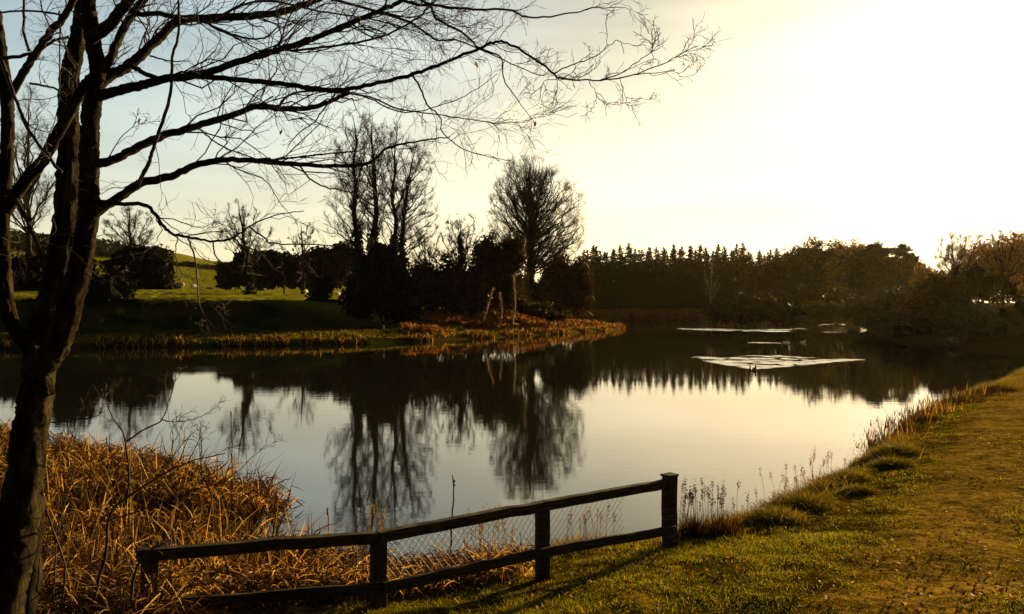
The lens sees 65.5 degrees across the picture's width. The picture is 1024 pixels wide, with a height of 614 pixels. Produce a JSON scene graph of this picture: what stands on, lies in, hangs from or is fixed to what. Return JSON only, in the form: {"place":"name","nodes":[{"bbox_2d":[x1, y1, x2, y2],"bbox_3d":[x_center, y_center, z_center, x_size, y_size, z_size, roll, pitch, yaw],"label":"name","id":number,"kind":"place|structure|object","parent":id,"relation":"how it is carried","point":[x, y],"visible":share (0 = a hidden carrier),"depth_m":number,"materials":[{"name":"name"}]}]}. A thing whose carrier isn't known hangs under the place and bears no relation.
{"place":"outdoors","nodes":[
{"label":"outdoors","id":0,"kind":"place"},
{"bbox_2d":[0,320,1023,562],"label":"water","id":1,"kind":"structure","parent":0,"point":[402,433],"depth_m":25.40,"materials":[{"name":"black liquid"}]},
{"bbox_2d":[0,413,362,579],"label":"reed bed","id":2,"kind":"object","parent":1,"relation":"in","point":[166,486],"visible":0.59,"depth_m":12.36,"materials":[{"name":"plant"}]},
{"bbox_2d":[0,321,625,349],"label":"bank reeds","id":3,"kind":"object","parent":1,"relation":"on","point":[471,333],"visible":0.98,"depth_m":67.97,"materials":[{"name":"plant"}]},
{"bbox_2d":[0,249,1023,613],"bbox_3d":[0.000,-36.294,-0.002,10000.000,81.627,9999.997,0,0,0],"label":"ground","id":4,"kind":"structure","parent":0,"point":[170,311],"depth_m":11.00,"materials":[{"name":"plant"}]},
{"bbox_2d":[0,79,56,256],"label":"bare tree","id":5,"kind":"object","parent":4,"relation":"on","point":[29,193],"visible":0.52,"depth_m":129.19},
{"bbox_2d":[11,239,47,290],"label":"evergreen tree","id":6,"kind":"object","parent":4,"relation":"on","point":[33,281],"visible":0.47,"depth_m":115.78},
{"bbox_2d":[25,501,45,613],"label":"trunk","id":7,"kind":"object","parent":4,"relation":"on","point":[33,592],"visible":0.23,"depth_m":6.02,"materials":[{"name":"brown plant"}]},
{"bbox_2d":[20,253,145,303],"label":"evergreen shrub","id":8,"kind":"object","parent":4,"relation":"on","point":[118,290],"visible":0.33,"depth_m":83.31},
{"bbox_2d":[9,230,174,260],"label":"hill wood","id":9,"kind":"object","parent":4,"relation":"on","point":[105,251],"visible":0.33,"depth_m":577.70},
{"bbox_2d":[38,542,167,613],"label":"undergrowth","id":10,"kind":"object","parent":4,"relation":"on","point":[47,610],"visible":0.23,"depth_m":7.13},
{"bbox_2d":[39,366,284,613],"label":"thin shrub","id":11,"kind":"object","parent":10,"relation":"on","point":[97,586],"visible":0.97,"depth_m":6.22,"materials":[{"name":"brown plant"}]},
{"bbox_2d":[29,552,204,613],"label":"dead tuft","id":12,"kind":"object","parent":4,"relation":"on","point":[121,607],"visible":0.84,"depth_m":6.25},
{"bbox_2d":[100,206,159,249],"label":"bare tree","id":13,"kind":"object","parent":4,"relation":"on","point":[131,240],"visible":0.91,"depth_m":148.98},
{"bbox_2d":[40,538,223,613],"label":"dead tuft","id":14,"kind":"object","parent":4,"relation":"on","point":[178,594],"visible":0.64,"depth_m":6.52,"materials":[{"name":"plant"}]},
{"bbox_2d":[101,242,180,289],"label":"evergreen tree","id":15,"kind":"object","parent":4,"relation":"on","point":[150,269],"visible":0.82,"depth_m":123.92,"materials":[{"name":"plant"}]},
{"bbox_2d":[111,572,224,613],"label":"dead tuft","id":16,"kind":"object","parent":4,"relation":"on","point":[192,611],"visible":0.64,"depth_m":6.64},
{"bbox_2d":[167,260,216,268],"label":"hedge","id":17,"kind":"object","parent":4,"relation":"on","point":[187,263],"visible":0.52,"depth_m":518.33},
{"bbox_2d":[230,411,232,478],"bbox_3d":[-4.964,2.569,14.093,0.043,1.462,0.027,0,0,0],"label":"cattail","id":18,"kind":"object","parent":4,"relation":"on","point":[232,441],"visible":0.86,"depth_m":14.09,"materials":[{"name":"plant"}]},
{"bbox_2d":[210,248,262,290],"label":"evergreen tree","id":19,"kind":"object","parent":4,"relation":"on","point":[234,264],"visible":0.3,"depth_m":186.52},
{"bbox_2d":[216,197,273,294],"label":"bare tree","id":20,"kind":"object","parent":4,"relation":"on","point":[249,279],"visible":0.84,"depth_m":111.66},
{"bbox_2d":[251,247,310,292],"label":"evergreen tree","id":21,"kind":"object","parent":4,"relation":"on","point":[290,268],"visible":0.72,"depth_m":177.16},
{"bbox_2d":[215,271,352,291],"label":"field hedge","id":22,"kind":"object","parent":4,"relation":"on","point":[225,282],"visible":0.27,"depth_m":185.61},
{"bbox_2d":[40,530,534,610],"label":"fence reeds","id":23,"kind":"object","parent":4,"relation":"on","point":[349,571],"visible":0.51,"depth_m":8.03,"materials":[{"name":"plant"}]},
{"bbox_2d":[275,218,316,293],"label":"bare tree","id":24,"kind":"object","parent":4,"relation":"on","point":[304,251],"visible":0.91,"depth_m":159.80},
{"bbox_2d":[1,320,611,345],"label":"bank grass","id":25,"kind":"structure","parent":4,"relation":"on","point":[461,332],"depth_m":73.59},
{"bbox_2d":[304,269,338,301],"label":"evergreen shrub","id":26,"kind":"object","parent":4,"relation":"on","point":[320,290],"visible":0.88,"depth_m":95.51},
{"bbox_2d":[304,241,364,295],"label":"evergreen tree","id":27,"kind":"object","parent":4,"relation":"on","point":[332,260],"visible":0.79,"depth_m":168.35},
{"bbox_2d":[321,108,380,278],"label":"bare tree","id":28,"kind":"object","parent":4,"relation":"on","point":[356,233],"visible":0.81,"depth_m":97.50,"materials":[{"name":"plant"}]},
{"bbox_2d":[0,0,730,613],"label":"alder tree","id":29,"kind":"object","parent":4,"relation":"on","point":[44,340],"visible":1,"depth_m":5.56,"materials":[{"name":"brown plant"}]},
{"bbox_2d":[343,110,393,252],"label":"bare tree","id":30,"kind":"object","parent":4,"relation":"on","point":[374,230],"visible":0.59,"depth_m":100.16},
{"bbox_2d":[364,500,387,561],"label":"dry grass","id":31,"kind":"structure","parent":4,"relation":"on","point":[372,507],"depth_m":9.58,"materials":[{"name":"plant"}]},
{"bbox_2d":[336,237,427,324],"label":"evergreen shrub","id":32,"kind":"object","parent":4,"relation":"on","point":[383,281],"visible":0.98,"depth_m":90.70,"materials":[{"name":"plant"}]},
{"bbox_2d":[369,120,422,250],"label":"bare tree","id":33,"kind":"object","parent":4,"relation":"on","point":[397,210],"visible":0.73,"depth_m":102.46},
{"bbox_2d":[136,472,678,609],"bbox_3d":[-0.507,2.640,8.076,5.996,1.217,0.654,0,0,-29],"label":"wooden fence","id":34,"kind":"object","parent":4,"relation":"on","point":[378,587],"visible":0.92,"depth_m":7.67,"materials":[{"name":"brown wood"}]},
{"bbox_2d":[393,136,439,268],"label":"bare tree","id":35,"kind":"object","parent":4,"relation":"on","point":[403,253],"visible":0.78,"depth_m":105.24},
{"bbox_2d":[404,230,446,271],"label":"bare tree","id":36,"kind":"object","parent":4,"relation":"on","point":[420,253],"visible":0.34,"depth_m":106.60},
{"bbox_2d":[407,248,495,315],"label":"scrub","id":37,"kind":"object","parent":4,"relation":"on","point":[456,286],"visible":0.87,"depth_m":98.94,"materials":[{"name":"plant"}]},
{"bbox_2d":[450,475,454,552],"bbox_3d":[-0.748,2.731,9.959,0.082,1.263,0.036,0,0,-7],"label":"stick","id":38,"kind":"object","parent":4,"relation":"on","point":[453,479],"visible":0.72,"depth_m":9.95,"materials":[{"name":"wood"}]},
{"bbox_2d":[422,212,491,312],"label":"ivy tree","id":39,"kind":"object","parent":4,"relation":"on","point":[459,241],"visible":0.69,"depth_m":103.52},
{"bbox_2d":[459,502,514,557],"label":"dry grass","id":40,"kind":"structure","parent":4,"relation":"on","point":[479,530],"depth_m":9.41,"materials":[{"name":"plant"}]},
{"bbox_2d":[482,288,494,326],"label":"leaning trunk","id":41,"kind":"object","parent":4,"relation":"on","point":[485,311],"visible":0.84,"depth_m":92.94,"materials":[{"name":"brown plant"}]},
{"bbox_2d":[498,292,502,327],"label":"leaning trunk","id":42,"kind":"object","parent":4,"relation":"on","point":[501,311],"visible":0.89,"depth_m":92.93,"materials":[{"name":"brown plant"}]},
{"bbox_2d":[469,228,534,316],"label":"scrub tree","id":43,"kind":"object","parent":4,"relation":"on","point":[505,261],"visible":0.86,"depth_m":103.26,"materials":[{"name":"plant"}]},
{"bbox_2d":[400,305,604,333],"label":"bracken","id":44,"kind":"object","parent":4,"relation":"on","point":[492,321],"visible":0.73,"depth_m":95.23,"materials":[{"name":"plant"}]},
{"bbox_2d":[512,274,516,329],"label":"leaning trunk","id":45,"kind":"object","parent":4,"relation":"on","point":[514,307],"visible":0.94,"depth_m":92.94,"materials":[{"name":"brown plant"}]},
{"bbox_2d":[516,272,554,303],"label":"scrub","id":46,"kind":"object","parent":4,"relation":"on","point":[543,290],"visible":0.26,"depth_m":123.47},
{"bbox_2d":[486,145,587,302],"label":"lime tree","id":47,"kind":"object","parent":4,"relation":"on","point":[532,229],"visible":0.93,"depth_m":120.30,"materials":[{"name":"plant"}]},
{"bbox_2d":[509,297,567,323],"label":"scrub","id":48,"kind":"object","parent":4,"relation":"on","point":[537,310],"visible":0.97,"depth_m":100.45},
{"bbox_2d":[537,252,596,318],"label":"scrub tree","id":49,"kind":"object","parent":4,"relation":"on","point":[573,286],"visible":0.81,"depth_m":126.84,"materials":[{"name":"plant"}]},
{"bbox_2d":[566,249,595,310],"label":"spruce tree","id":50,"kind":"object","parent":4,"relation":"on","point":[583,254],"visible":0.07,"depth_m":233.42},
{"bbox_2d":[566,503,617,553],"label":"dry grass","id":51,"kind":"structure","parent":4,"relation":"on","point":[585,538],"depth_m":10.15,"materials":[{"name":"plant"}]},
{"bbox_2d":[588,245,602,307],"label":"spruce tree","id":52,"kind":"object","parent":4,"relation":"on","point":[593,259],"visible":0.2,"depth_m":236.91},
{"bbox_2d":[586,251,604,310],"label":"spruce tree","id":53,"kind":"object","parent":4,"relation":"on","point":[600,261],"visible":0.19,"depth_m":235.46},
{"bbox_2d":[591,252,621,310],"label":"spruce tree","id":54,"kind":"object","parent":4,"relation":"on","point":[605,273],"visible":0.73,"depth_m":227.16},
{"bbox_2d":[593,249,626,308],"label":"spruce tree","id":55,"kind":"object","parent":4,"relation":"on","point":[615,263],"visible":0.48,"depth_m":227.86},
{"bbox_2d":[603,245,626,307],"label":"spruce tree","id":56,"kind":"object","parent":4,"relation":"on","point":[620,259],"visible":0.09,"depth_m":236.91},
{"bbox_2d":[602,243,652,309],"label":"spruce tree","id":57,"kind":"object","parent":4,"relation":"on","point":[631,298],"visible":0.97,"depth_m":224.02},
{"bbox_2d":[631,249,641,287],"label":"spruce tree","id":58,"kind":"object","parent":4,"relation":"on","point":[635,256],"visible":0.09,"depth_m":236.07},
{"bbox_2d":[634,250,647,290],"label":"spruce tree","id":59,"kind":"object","parent":4,"relation":"on","point":[641,259],"visible":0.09,"depth_m":235.85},
{"bbox_2d":[637,247,666,308],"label":"spruce tree","id":60,"kind":"object","parent":4,"relation":"on","point":[649,264],"visible":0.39,"depth_m":230.81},
{"bbox_2d":[641,252,676,309],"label":"spruce tree","id":61,"kind":"object","parent":4,"relation":"on","point":[658,257],"visible":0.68,"depth_m":227.92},
{"bbox_2d":[639,247,692,309],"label":"spruce tree","id":62,"kind":"object","parent":4,"relation":"on","point":[664,265],"visible":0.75,"depth_m":227.12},
{"bbox_2d":[647,504,687,544],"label":"dry grass","id":63,"kind":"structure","parent":4,"relation":"on","point":[659,540],"depth_m":10.11,"materials":[{"name":"plant"}]},
{"bbox_2d":[654,244,695,309],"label":"spruce tree","id":64,"kind":"object","parent":4,"relation":"on","point":[676,273],"visible":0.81,"depth_m":227.19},
{"bbox_2d":[342,396,1023,613],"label":"fallen leaves","id":65,"kind":"object","parent":4,"relation":"on","point":[880,584],"visible":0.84,"depth_m":8.15,"materials":[{"name":"brown plant"}]},
{"bbox_2d":[670,249,697,308],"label":"spruce tree","id":66,"kind":"object","parent":4,"relation":"on","point":[684,271],"visible":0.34,"depth_m":229.97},
{"bbox_2d":[677,245,709,308],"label":"spruce tree","id":67,"kind":"object","parent":4,"relation":"on","point":[690,261],"visible":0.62,"depth_m":230.44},
{"bbox_2d":[677,477,715,540],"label":"dry grass","id":68,"kind":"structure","parent":4,"relation":"on","point":[693,529],"depth_m":10.29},
{"bbox_2d":[687,250,711,308],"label":"spruce tree","id":69,"kind":"object","parent":4,"relation":"on","point":[699,269],"visible":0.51,"depth_m":231.12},
{"bbox_2d":[688,244,710,284],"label":"spruce tree","id":70,"kind":"object","parent":4,"relation":"on","point":[700,256],"visible":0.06,"depth_m":238.57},
{"bbox_2d":[698,247,714,309],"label":"spruce tree","id":71,"kind":"object","parent":4,"relation":"on","point":[705,262],"visible":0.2,"depth_m":235.65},
{"bbox_2d":[702,251,721,307],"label":"spruce tree","id":72,"kind":"object","parent":4,"relation":"on","point":[709,268],"visible":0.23,"depth_m":233.16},
{"bbox_2d":[703,261,720,302],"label":"birch tree","id":73,"kind":"object","parent":4,"relation":"on","point":[710,294],"visible":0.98,"depth_m":195.75,"materials":[{"name":"brown plant"}]},
{"bbox_2d":[709,244,726,283],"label":"spruce tree","id":74,"kind":"object","parent":4,"relation":"on","point":[717,252],"visible":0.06,"depth_m":238.54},
{"bbox_2d":[702,246,736,305],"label":"spruce tree","id":75,"kind":"object","parent":4,"relation":"on","point":[722,266],"visible":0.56,"depth_m":227.28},
{"bbox_2d":[700,477,750,537],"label":"dry grass","id":76,"kind":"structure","parent":4,"relation":"on","point":[721,527],"depth_m":10.41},
{"bbox_2d":[711,250,740,302],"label":"spruce tree","id":77,"kind":"object","parent":4,"relation":"on","point":[732,258],"visible":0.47,"depth_m":226.26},
{"bbox_2d":[728,244,739,274],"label":"spruce tree","id":78,"kind":"object","parent":4,"relation":"on","point":[736,252],"visible":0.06,"depth_m":233.33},
{"bbox_2d":[450,379,1023,613],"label":"trodden grass","id":79,"kind":"structure","parent":4,"relation":"on","point":[992,595],"depth_m":8.89,"materials":[{"name":"plant"}]},
{"bbox_2d":[723,243,752,302],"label":"spruce tree","id":80,"kind":"object","parent":4,"relation":"on","point":[740,263],"visible":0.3,"depth_m":225.21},
{"bbox_2d":[727,251,754,301],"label":"spruce tree","id":81,"kind":"object","parent":4,"relation":"on","point":[749,257],"visible":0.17,"depth_m":225.01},
{"bbox_2d":[698,291,806,325],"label":"lakeside shrub","id":82,"kind":"object","parent":4,"relation":"on","point":[747,309],"visible":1,"depth_m":137.94,"materials":[{"name":"plant"}]},
{"bbox_2d":[732,244,794,299],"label":"woodland tree","id":83,"kind":"object","parent":4,"relation":"on","point":[760,276],"visible":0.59,"depth_m":202.18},
{"bbox_2d":[751,477,786,508],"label":"dry grass","id":84,"kind":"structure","parent":4,"relation":"on","point":[773,494],"depth_m":11.80,"materials":[{"name":"plant"}]},
{"bbox_2d":[725,501,813,528],"bbox_3d":[3.713,2.878,11.169,1.956,0.310,1.301,0,0,-22],"label":"grass tussock","id":85,"kind":"object","parent":4,"relation":"on","point":[760,515],"depth_m":11.07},
{"bbox_2d":[518,366,1023,569],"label":"bank edge grass","id":86,"kind":"structure","parent":4,"relation":"on","point":[821,487],"depth_m":15.54,"materials":[{"name":"plant"}]},
{"bbox_2d":[759,461,820,500],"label":"dry grass","id":87,"kind":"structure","parent":4,"relation":"on","point":[796,483],"depth_m":13.18,"materials":[{"name":"plant"}]},
{"bbox_2d":[739,486,849,512],"bbox_3d":[4.425,2.883,12.053,2.321,0.359,1.594,0,0,0],"label":"grass tussock","id":88,"kind":"object","parent":4,"relation":"on","point":[813,501],"depth_m":11.92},
{"bbox_2d":[754,282,852,320],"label":"woodland tree","id":89,"kind":"object","parent":4,"relation":"on","point":[808,294],"visible":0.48,"depth_m":174.26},
{"bbox_2d":[774,234,849,292],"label":"woodland tree","id":90,"kind":"object","parent":4,"relation":"on","point":[801,264],"visible":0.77,"depth_m":198.42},
{"bbox_2d":[798,446,846,485],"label":"dry grass","id":91,"kind":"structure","parent":4,"relation":"on","point":[824,461],"depth_m":14.16,"materials":[{"name":"plant"}]},
{"bbox_2d":[813,239,864,297],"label":"woodland tree","id":92,"kind":"object","parent":4,"relation":"on","point":[852,247],"visible":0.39,"depth_m":196.10,"materials":[{"name":"brown plant"}]},
{"bbox_2d":[801,466,885,485],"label":"grass tussock","id":93,"kind":"object","parent":4,"relation":"on","point":[859,475],"depth_m":13.98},
{"bbox_2d":[828,483,883,498],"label":"grass tussock","id":94,"kind":"object","parent":4,"relation":"on","point":[861,490],"depth_m":12.74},
{"bbox_2d":[834,241,909,307],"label":"pine tree","id":95,"kind":"object","parent":4,"relation":"on","point":[869,267],"visible":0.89,"depth_m":148.47,"materials":[{"name":"plant"}]},
{"bbox_2d":[842,424,907,450],"bbox_3d":[8.453,2.897,17.892,1.928,0.582,1.276,0,0,0],"label":"reed clump","id":96,"kind":"object","parent":4,"relation":"on","point":[874,442],"visible":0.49,"depth_m":17.85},
{"bbox_2d":[843,281,911,327],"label":"bankside shrub","id":97,"kind":"object","parent":4,"relation":"on","point":[867,313],"visible":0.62,"depth_m":116.87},
{"bbox_2d":[856,454,919,470],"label":"grass tussock","id":98,"kind":"object","parent":4,"relation":"on","point":[885,462],"depth_m":14.71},
{"bbox_2d":[852,437,930,459],"bbox_3d":[7.935,2.870,16.288,1.899,0.354,1.812,0,0,-43],"label":"grass tussock","id":99,"kind":"object","parent":4,"relation":"on","point":[900,447],"depth_m":16.21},
{"bbox_2d":[853,415,935,440],"bbox_3d":[9.026,2.816,19.126,3.010,0.697,1.651,0,0,0],"label":"reed clump","id":100,"kind":"object","parent":4,"relation":"on","point":[904,430],"visible":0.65,"depth_m":19.17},
{"bbox_2d":[860,404,952,428],"bbox_3d":[10.742,2.812,20.740,3.003,0.640,1.854,0,0,30],"label":"reed clump","id":101,"kind":"object","parent":4,"relation":"on","point":[914,418],"visible":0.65,"depth_m":20.68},
{"bbox_2d":[890,243,932,295],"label":"pine tree","id":102,"kind":"object","parent":4,"relation":"on","point":[909,260],"visible":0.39,"depth_m":150.99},
{"bbox_2d":[909,262,935,290],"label":"woodland tree","id":103,"kind":"object","parent":4,"relation":"on","point":[922,271],"visible":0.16,"depth_m":139.53,"materials":[{"name":"brown plant"}]},
{"bbox_2d":[885,396,972,416],"bbox_3d":[12.314,2.791,22.775,3.109,0.606,2.462,0,0,12],"label":"reed clump","id":104,"kind":"object","parent":4,"relation":"on","point":[929,408],"visible":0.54,"depth_m":22.71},
{"bbox_2d":[869,294,989,337],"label":"bankside shrub","id":105,"kind":"object","parent":4,"relation":"on","point":[897,325],"visible":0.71,"depth_m":77.33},
{"bbox_2d":[910,412,955,422],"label":"grass tussock","id":106,"kind":"object","parent":4,"relation":"on","point":[943,416],"depth_m":21.06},
{"bbox_2d":[885,268,982,313],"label":"bankside tree","id":107,"kind":"object","parent":4,"relation":"on","point":[935,293],"visible":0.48,"depth_m":95.30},
{"bbox_2d":[903,388,997,408],"bbox_3d":[13.765,2.744,24.578,4.125,0.608,2.679,0,0,0],"label":"reed clump","id":108,"kind":"object","parent":4,"relation":"on","point":[958,399],"visible":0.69,"depth_m":24.62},
{"bbox_2d":[933,229,994,304],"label":"golden tree","id":109,"kind":"object","parent":4,"relation":"on","point":[957,260],"visible":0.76,"depth_m":91.88,"materials":[{"name":"brown plant"}]},
{"bbox_2d":[926,383,1020,397],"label":"reed clump","id":110,"kind":"object","parent":4,"relation":"on","point":[978,391],"visible":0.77,"depth_m":26.89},
{"bbox_2d":[924,228,1023,313],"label":"bankside tree","id":111,"kind":"object","parent":4,"relation":"on","point":[1016,234],"visible":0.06,"depth_m":103.11,"materials":[{"name":"brown plant"}]},
{"bbox_2d":[935,295,1023,346],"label":"bankside shrub","id":112,"kind":"object","parent":4,"relation":"on","point":[1008,320],"visible":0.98,"depth_m":64.77,"materials":[{"name":"plant"}]},
{"bbox_2d":[945,261,1023,312],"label":"bankside tree","id":113,"kind":"object","parent":4,"relation":"on","point":[975,282],"visible":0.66,"depth_m":85.16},
{"bbox_2d":[964,379,1023,392],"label":"grass tussock","id":114,"kind":"object","parent":4,"relation":"on","point":[1005,388],"depth_m":27.78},
{"bbox_2d":[974,229,1023,306],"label":"golden tree","id":115,"kind":"object","parent":4,"relation":"on","point":[1003,263],"visible":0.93,"depth_m":83.72,"materials":[{"name":"brown plant"}]},
{"bbox_2d":[1009,274,1023,290],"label":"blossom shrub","id":116,"kind":"object","parent":4,"relation":"on","point":[1018,278],"visible":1,"depth_m":62.13,"materials":[{"name":"plant"}]},
{"bbox_2d":[0,0,1023,302],"label":"sky","id":117,"kind":"structure","parent":0,"point":[892,123],"materials":[{"name":"white"}]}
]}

